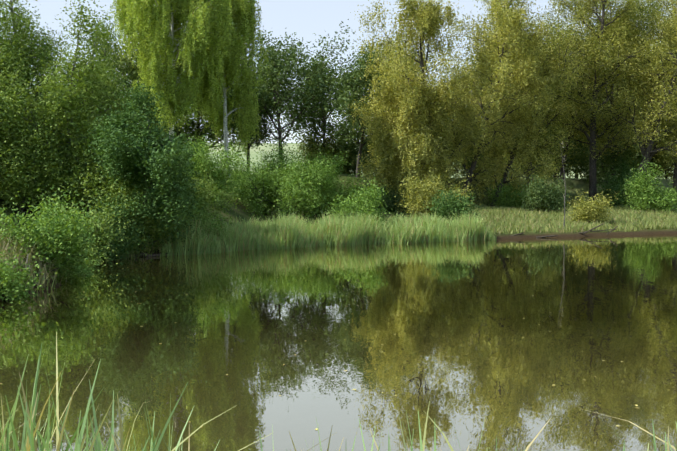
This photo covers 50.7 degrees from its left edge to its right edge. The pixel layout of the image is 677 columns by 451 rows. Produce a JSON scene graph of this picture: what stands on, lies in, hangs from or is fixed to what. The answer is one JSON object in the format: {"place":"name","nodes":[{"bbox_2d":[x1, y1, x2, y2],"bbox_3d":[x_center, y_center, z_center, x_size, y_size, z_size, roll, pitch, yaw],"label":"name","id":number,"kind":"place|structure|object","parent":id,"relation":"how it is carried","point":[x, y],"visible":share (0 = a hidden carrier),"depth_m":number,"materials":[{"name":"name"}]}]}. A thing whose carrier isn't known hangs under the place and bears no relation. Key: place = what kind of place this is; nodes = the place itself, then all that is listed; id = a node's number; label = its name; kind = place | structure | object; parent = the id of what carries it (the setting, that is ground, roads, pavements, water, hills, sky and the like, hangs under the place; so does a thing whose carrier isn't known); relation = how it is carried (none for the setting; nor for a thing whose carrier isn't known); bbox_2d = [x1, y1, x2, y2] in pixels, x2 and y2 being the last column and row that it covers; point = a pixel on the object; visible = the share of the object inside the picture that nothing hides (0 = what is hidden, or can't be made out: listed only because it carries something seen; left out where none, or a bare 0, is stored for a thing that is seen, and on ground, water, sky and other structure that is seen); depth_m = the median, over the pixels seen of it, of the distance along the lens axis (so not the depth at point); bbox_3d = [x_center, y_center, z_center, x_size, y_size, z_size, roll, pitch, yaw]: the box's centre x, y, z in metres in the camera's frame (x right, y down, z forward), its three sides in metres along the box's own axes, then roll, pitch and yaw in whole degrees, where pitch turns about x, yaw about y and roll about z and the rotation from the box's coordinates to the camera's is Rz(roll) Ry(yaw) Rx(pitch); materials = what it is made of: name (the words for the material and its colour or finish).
{"place":"outdoors","nodes":[
{"label":"outdoors","id":0,"kind":"place"},
{"bbox_2d":[0,234,676,450],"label":"water","id":1,"kind":"structure","parent":0,"point":[448,326],"depth_m":11.93,"materials":[{"name":"green liquid"}]},
{"bbox_2d":[4,220,98,282],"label":"bush","id":2,"kind":"object","parent":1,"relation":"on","point":[59,272],"depth_m":21.08,"materials":[{"name":"green plant"}]},
{"bbox_2d":[0,181,109,281],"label":"bush","id":3,"kind":"object","parent":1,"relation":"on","point":[61,232],"depth_m":19.88,"materials":[{"name":"green plant"}]},
{"bbox_2d":[60,216,133,264],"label":"bush","id":4,"kind":"object","parent":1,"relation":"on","point":[111,251],"depth_m":26.41,"materials":[{"name":"green plant"}]},
{"bbox_2d":[0,256,672,429],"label":"floating leaves","id":5,"kind":"object","parent":1,"relation":"on","point":[382,344],"visible":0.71,"depth_m":10.73,"materials":[{"name":"yellow plant"}]},
{"bbox_2d":[0,332,675,450],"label":"bent reeds","id":6,"kind":"object","parent":1,"relation":"on","point":[423,444],"visible":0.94,"depth_m":4.42,"materials":[{"name":"plant"}]},
{"bbox_2d":[0,344,676,450],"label":"reeds","id":7,"kind":"object","parent":1,"relation":"on","point":[29,443],"visible":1,"depth_m":3.83,"materials":[{"name":"green plant"}]},
{"bbox_2d":[123,224,617,257],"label":"logs","id":8,"kind":"object","parent":1,"relation":"on","point":[156,255],"visible":0.33,"depth_m":41.93,"materials":[{"name":"brown wood"}]},
{"bbox_2d":[0,143,676,300],"bbox_3d":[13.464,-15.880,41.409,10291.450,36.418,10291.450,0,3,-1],"label":"ground","id":9,"kind":"structure","parent":0,"point":[577,185],"depth_m":57.18,"materials":[{"name":"green plant"}]},
{"bbox_2d":[0,129,32,189],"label":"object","id":10,"kind":"object","parent":9,"relation":"on","point":[15,139],"depth_m":32.70,"materials":[{"name":"green plant"}]},
{"bbox_2d":[0,133,33,196],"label":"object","id":11,"kind":"object","parent":9,"relation":"on","point":[7,156],"visible":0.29,"depth_m":30.51,"materials":[{"name":"green plant"}]},
{"bbox_2d":[0,80,38,191],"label":"alder","id":12,"kind":"object","parent":9,"relation":"on","point":[3,113],"depth_m":30.24,"materials":[{"name":"green plant"}]},
{"bbox_2d":[0,0,53,166],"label":"alder","id":13,"kind":"object","parent":9,"relation":"on","point":[7,64],"depth_m":33.61,"materials":[{"name":"green plant"}]},
{"bbox_2d":[0,236,56,302],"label":"bush","id":14,"kind":"object","parent":9,"relation":"on","point":[9,274],"depth_m":17.22,"materials":[{"name":"green plant"}]},
{"bbox_2d":[0,222,59,293],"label":"bush","id":15,"kind":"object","parent":9,"relation":"on","point":[46,273],"depth_m":19.08,"materials":[{"name":"green plant"}]},
{"bbox_2d":[4,4,61,123],"bbox_3d":[-20.864,-8.960,45.494,7.923,11.585,8.280,0,3,-1],"label":"alder","id":16,"kind":"object","parent":9,"relation":"on","point":[32,37],"visible":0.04,"depth_m":47.80,"materials":[{"name":"green plant"}]},
{"bbox_2d":[0,117,89,213],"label":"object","id":17,"kind":"object","parent":9,"relation":"on","point":[15,181],"depth_m":30.03,"materials":[{"name":"green plant"}]},
{"bbox_2d":[5,128,97,217],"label":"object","id":18,"kind":"object","parent":9,"relation":"on","point":[54,161],"visible":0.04,"depth_m":31.34,"materials":[{"name":"green plant"}]},
{"bbox_2d":[0,0,106,146],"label":"alder","id":19,"kind":"object","parent":9,"relation":"on","point":[25,37],"depth_m":35.92,"materials":[{"name":"green plant"}]},
{"bbox_2d":[27,37,83,101],"bbox_3d":[-17.565,-7.714,46.390,6.980,9.641,7.191,0,3,-1],"label":"alder","id":20,"kind":"object","parent":9,"relation":"on","point":[51,67],"depth_m":46.27,"materials":[{"name":"green plant"}]},
{"bbox_2d":[0,0,120,209],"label":"alder","id":21,"kind":"object","parent":9,"relation":"on","point":[55,105],"depth_m":31.19,"materials":[{"name":"green plant"}]},
{"bbox_2d":[26,135,120,218],"bbox_3d":[-11.245,-1.743,32.286,5.261,4.493,5.369,0,3,-1],"label":"bush","id":22,"kind":"object","parent":9,"relation":"on","point":[81,195],"depth_m":30.94,"materials":[{"name":"green plant"}]},
{"bbox_2d":[35,198,130,263],"bbox_3d":[-9.433,0.400,25.882,3.740,3.000,3.302,0,3,-1],"label":"oak bush","id":23,"kind":"object","parent":9,"relation":"on","point":[101,228],"depth_m":25.91,"materials":[{"name":"green plant"}]},
{"bbox_2d":[0,233,166,299],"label":"sedge","id":24,"kind":"object","parent":9,"relation":"on","point":[130,254],"visible":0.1,"depth_m":19.82,"materials":[{"name":"green plant"}]},
{"bbox_2d":[65,241,107,278],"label":"bush","id":25,"kind":"object","parent":9,"relation":"on","point":[89,267],"depth_m":22.70,"materials":[{"name":"green plant"}]},
{"bbox_2d":[64,149,110,211],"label":"bush","id":26,"kind":"object","parent":9,"relation":"on","point":[91,191],"visible":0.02,"depth_m":31.87,"materials":[{"name":"green plant"}]},
{"bbox_2d":[76,234,117,271],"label":"bush","id":27,"kind":"object","parent":9,"relation":"on","point":[93,253],"visible":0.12,"depth_m":24.48,"materials":[{"name":"green plant"}]},
{"bbox_2d":[45,6,152,166],"bbox_3d":[-13.141,-6.474,37.882,6.960,9.876,6.034,0,3,-1],"label":"alder","id":28,"kind":"object","parent":9,"relation":"on","point":[111,81],"depth_m":37.62,"materials":[{"name":"green plant"}]},
{"bbox_2d":[54,183,154,261],"bbox_3d":[-8.967,0.063,27.860,3.761,3.498,3.053,0,3,-1],"label":"oak bush","id":29,"kind":"object","parent":9,"relation":"on","point":[128,233],"depth_m":27.73,"materials":[{"name":"green plant"}]},
{"bbox_2d":[86,16,179,139],"bbox_3d":[-15.232,-8.197,47.402,9.393,11.448,8.983,0,3,-1],"label":"alder","id":30,"kind":"object","parent":9,"relation":"on","point":[111,67],"depth_m":47.19,"materials":[{"name":"green plant"}]},
{"bbox_2d":[71,160,203,256],"bbox_3d":[-8.274,-0.523,29.614,4.072,4.350,4.469,1,3,28],"label":"bush","id":31,"kind":"object","parent":9,"relation":"on","point":[129,193],"depth_m":29.02,"materials":[{"name":"green plant"}]},
{"bbox_2d":[82,77,206,253],"bbox_3d":[-8.062,-1.929,29.631,5.677,8.816,7.423,-3,4,-45],"label":"bush","id":32,"kind":"object","parent":9,"relation":"on","point":[118,157],"depth_m":28.52,"materials":[{"name":"green plant"}]},
{"bbox_2d":[79,22,227,143],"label":"tree","id":33,"kind":"object","parent":9,"relation":"on","point":[123,67],"depth_m":73.78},
{"bbox_2d":[107,0,237,137],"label":"willow tree","id":34,"kind":"object","parent":9,"relation":"on","point":[150,25],"depth_m":53.28,"materials":[{"name":"green plant"}]},
{"bbox_2d":[159,120,221,167],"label":"bush","id":35,"kind":"object","parent":9,"relation":"on","point":[194,134],"depth_m":78.54,"materials":[{"name":"green plant"}]},
{"bbox_2d":[171,169,209,221],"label":"bush","id":36,"kind":"object","parent":9,"relation":"on","point":[198,206],"depth_m":34.80,"materials":[{"name":"green plant"}]},
{"bbox_2d":[120,41,262,155],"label":"tree","id":37,"kind":"object","parent":9,"relation":"on","point":[214,137],"depth_m":77.31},
{"bbox_2d":[183,184,234,239],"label":"oak bush","id":38,"kind":"object","parent":9,"relation":"on","point":[214,222],"depth_m":31.95,"materials":[{"name":"green plant"}]},
{"bbox_2d":[178,165,249,226],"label":"bush","id":39,"kind":"object","parent":9,"relation":"on","point":[208,197],"depth_m":35.12,"materials":[{"name":"green plant"}]},
{"bbox_2d":[180,131,250,207],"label":"bush","id":40,"kind":"object","parent":9,"relation":"on","point":[222,166],"depth_m":44.72,"materials":[{"name":"green plant"}]},
{"bbox_2d":[179,0,268,178],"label":"willow tree","id":41,"kind":"object","parent":9,"relation":"on","point":[244,16],"depth_m":59.10,"materials":[{"name":"green plant"}]},
{"bbox_2d":[208,53,291,168],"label":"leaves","id":42,"kind":"object","parent":9,"relation":"on","point":[258,143],"depth_m":82.94,"materials":[{"name":"green plant"}]},
{"bbox_2d":[222,149,312,214],"bbox_3d":[-5.490,-2.937,53.773,7.231,6.382,8.502,0,3,-1],"label":"willow bush","id":43,"kind":"object","parent":9,"relation":"on","point":[256,190],"depth_m":52.89,"materials":[{"name":"green plant"}]},
{"bbox_2d":[214,136,350,217],"bbox_3d":[-4.170,-3.124,52.443,10.594,7.646,11.421,0,3,-1],"label":"willow bush","id":44,"kind":"object","parent":9,"relation":"on","point":[310,179],"depth_m":52.18,"materials":[{"name":"green plant"}]},
{"bbox_2d":[13,141,565,279],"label":"sticks","id":45,"kind":"object","parent":9,"relation":"on","point":[29,260],"visible":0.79,"depth_m":18.81,"materials":[{"name":"brown wood"}]},
{"bbox_2d":[226,19,365,166],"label":"tree","id":46,"kind":"object","parent":9,"relation":"on","point":[309,85],"depth_m":76.56,"materials":[{"name":"green plant"}]},
{"bbox_2d":[289,127,352,174],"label":"bush","id":47,"kind":"object","parent":9,"relation":"on","point":[333,152],"depth_m":86.64,"materials":[{"name":"green plant"}]},
{"bbox_2d":[291,116,362,174],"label":"bush","id":48,"kind":"object","parent":9,"relation":"on","point":[349,170],"depth_m":89.77,"materials":[{"name":"green plant"}]},
{"bbox_2d":[274,159,380,217],"bbox_3d":[-1.329,-2.236,54.734,8.535,5.586,6.156,-1,3,-23],"label":"willow bush","id":49,"kind":"object","parent":9,"relation":"on","point":[347,187],"depth_m":53.77,"materials":[{"name":"green plant"}]},
{"bbox_2d":[282,32,373,166],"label":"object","id":50,"kind":"object","parent":9,"relation":"on","point":[312,121],"depth_m":85.77,"materials":[{"name":"green plant"}]},
{"bbox_2d":[159,208,496,256],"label":"reeds","id":51,"kind":"object","parent":9,"relation":"on","point":[291,231],"visible":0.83,"depth_m":35.83,"materials":[{"name":"green plant"}]},
{"bbox_2d":[316,177,390,225],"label":"bush","id":52,"kind":"object","parent":9,"relation":"on","point":[362,201],"depth_m":41.04,"materials":[{"name":"green plant"}]},
{"bbox_2d":[332,128,377,175],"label":"tree","id":53,"kind":"object","parent":9,"relation":"on","point":[355,152],"depth_m":85.38,"materials":[{"name":"green plant"}]},
{"bbox_2d":[354,172,415,212],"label":"bush","id":54,"kind":"object","parent":9,"relation":"on","point":[392,202],"depth_m":62.90,"materials":[{"name":"green plant"}]},
{"bbox_2d":[337,35,463,140],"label":"tree","id":55,"kind":"object","parent":9,"relation":"on","point":[415,72],"depth_m":88.98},
{"bbox_2d":[343,47,464,191],"bbox_3d":[6.206,-8.489,64.774,11.306,15.082,9.942,0,3,-1],"label":"willow","id":56,"kind":"object","parent":9,"relation":"on","point":[389,96],"depth_m":63.51,"materials":[{"name":"green plant"}]},
{"bbox_2d":[352,93,473,210],"bbox_3d":[6.917,-6.167,64.471,11.268,11.277,10.430,0,3,-1],"label":"willow","id":57,"kind":"object","parent":9,"relation":"on","point":[383,168],"depth_m":63.38,"materials":[{"name":"green plant"}]},
{"bbox_2d":[346,0,485,193],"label":"willow","id":58,"kind":"object","parent":9,"relation":"on","point":[421,16],"depth_m":64.04,"materials":[{"name":"green plant"}]},
{"bbox_2d":[395,167,480,217],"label":"bush","id":59,"kind":"object","parent":9,"relation":"on","point":[427,194],"depth_m":54.42,"materials":[{"name":"green plant"}]},
{"bbox_2d":[423,184,483,222],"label":"bush","id":60,"kind":"object","parent":9,"relation":"on","point":[457,205],"depth_m":43.11,"materials":[{"name":"green plant"}]},
{"bbox_2d":[418,63,502,152],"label":"tree","id":61,"kind":"object","parent":9,"relation":"on","point":[464,104],"depth_m":98.61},
{"bbox_2d":[449,127,507,177],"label":"bush","id":62,"kind":"object","parent":9,"relation":"on","point":[469,163],"depth_m":93.81,"materials":[{"name":"green plant"}]},
{"bbox_2d":[435,0,564,201],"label":"willow","id":63,"kind":"object","parent":9,"relation":"on","point":[511,38],"depth_m":66.22,"materials":[{"name":"green plant"}]},
{"bbox_2d":[434,2,566,174],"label":"tree","id":64,"kind":"object","parent":9,"relation":"on","point":[494,48],"depth_m":85.42,"materials":[{"name":"green plant"}]},
{"bbox_2d":[484,177,531,207],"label":"bush","id":65,"kind":"object","parent":9,"relation":"on","point":[510,202],"depth_m":69.09,"materials":[{"name":"green plant"}]},
{"bbox_2d":[460,53,583,173],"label":"tree","id":66,"kind":"object","parent":9,"relation":"on","point":[510,85],"depth_m":97.50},
{"bbox_2d":[475,40,586,206],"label":"willow","id":67,"kind":"object","parent":9,"relation":"on","point":[521,153],"depth_m":68.54,"materials":[{"name":"green plant"}]},
{"bbox_2d":[437,0,640,207],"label":"tree","id":68,"kind":"object","parent":9,"relation":"on","point":[563,62],"depth_m":71.03,"materials":[{"name":"green plant"}]},
{"bbox_2d":[405,197,676,233],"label":"bank grass","id":69,"kind":"structure","parent":9,"relation":"on","point":[502,218],"depth_m":51.88,"materials":[{"name":"green plant"}]},
{"bbox_2d":[503,123,579,179],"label":"bush","id":70,"kind":"object","parent":9,"relation":"on","point":[556,158],"depth_m":82.44,"materials":[{"name":"green plant"}]},
{"bbox_2d":[519,172,572,211],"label":"bush","id":71,"kind":"object","parent":9,"relation":"on","point":[549,196],"depth_m":60.37,"materials":[{"name":"green plant"}]},
{"bbox_2d":[535,133,586,177],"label":"bush","id":72,"kind":"object","parent":9,"relation":"on","point":[558,175],"depth_m":105.62,"materials":[{"name":"green plant"}]},
{"bbox_2d":[560,145,565,228],"bbox_3d":[14.117,-2.399,45.016,0.427,5.703,0.080,0,3,-1],"label":"sapling","id":73,"kind":"object","parent":9,"relation":"on","point":[565,195],"visible":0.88,"depth_m":45.04,"materials":[{"name":"grey plant"}]},
{"bbox_2d":[545,17,601,176],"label":"tree","id":74,"kind":"object","parent":9,"relation":"on","point":[569,55],"depth_m":103.13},
{"bbox_2d":[491,225,676,233],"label":"edge grass","id":75,"kind":"structure","parent":9,"relation":"on","point":[570,230],"depth_m":44.04,"materials":[{"name":"green plant"}]},
{"bbox_2d":[509,0,670,200],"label":"tree","id":76,"kind":"object","parent":9,"relation":"on","point":[609,31],"depth_m":74.22,"materials":[{"name":"green plant"}]},
{"bbox_2d":[558,189,623,223],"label":"bush","id":77,"kind":"object","parent":9,"relation":"on","point":[587,212],"depth_m":49.96,"materials":[{"name":"green plant"}]},
{"bbox_2d":[550,108,635,177],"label":"bush","id":78,"kind":"object","parent":9,"relation":"on","point":[580,143],"depth_m":98.67,"materials":[{"name":"green plant"}]},
{"bbox_2d":[555,125,639,185],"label":"bush","id":79,"kind":"object","parent":9,"relation":"on","point":[608,161],"depth_m":83.40,"materials":[{"name":"green plant"}]},
{"bbox_2d":[534,0,674,178],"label":"tree","id":80,"kind":"object","parent":9,"relation":"on","point":[636,25],"depth_m":80.10,"materials":[{"name":"green plant"}]},
{"bbox_2d":[540,0,675,183],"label":"tree","id":81,"kind":"object","parent":9,"relation":"on","point":[645,35],"depth_m":81.10,"materials":[{"name":"green plant"}]},
{"bbox_2d":[573,45,663,176],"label":"tree","id":82,"kind":"object","parent":9,"relation":"on","point":[608,102],"depth_m":97.03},
{"bbox_2d":[584,153,656,206],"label":"bush","id":83,"kind":"object","parent":9,"relation":"on","point":[615,186],"depth_m":72.92,"materials":[{"name":"green plant"}]},
{"bbox_2d":[584,0,675,179],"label":"tree","id":84,"kind":"object","parent":9,"relation":"on","point":[656,8],"depth_m":90.04,"materials":[{"name":"green plant"}]},
{"bbox_2d":[596,141,671,175],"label":"bush","id":85,"kind":"object","parent":9,"relation":"on","point":[638,159],"depth_m":109.75,"materials":[{"name":"green plant"}]},
{"bbox_2d":[599,30,670,179],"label":"tree","id":86,"kind":"object","parent":9,"relation":"on","point":[663,122],"depth_m":105.25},
{"bbox_2d":[612,156,676,213],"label":"bush","id":87,"kind":"object","parent":9,"relation":"on","point":[644,190],"depth_m":64.70,"materials":[{"name":"green plant"}]},
{"bbox_2d":[616,0,676,204],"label":"tree","id":88,"kind":"object","parent":9,"relation":"on","point":[669,15],"depth_m":78.98,"materials":[{"name":"green plant"}]},
{"bbox_2d":[630,134,674,179],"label":"bush","id":89,"kind":"object","parent":9,"relation":"on","point":[662,165],"depth_m":104.26,"materials":[{"name":"green plant"}]},
{"bbox_2d":[0,0,676,143],"label":"sky","id":90,"kind":"structure","parent":0,"point":[305,18],"materials":[{"name":"white"}]},
{"bbox_2d":[318,33,419,177],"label":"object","id":91,"kind":"object","parent":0,"point":[357,92],"depth_m":71.73,"materials":[{"name":"green plant"}]},
{"bbox_2d":[597,0,676,207],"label":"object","id":92,"kind":"object","parent":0,"point":[655,80],"depth_m":71.30,"materials":[{"name":"green plant"}]}
]}

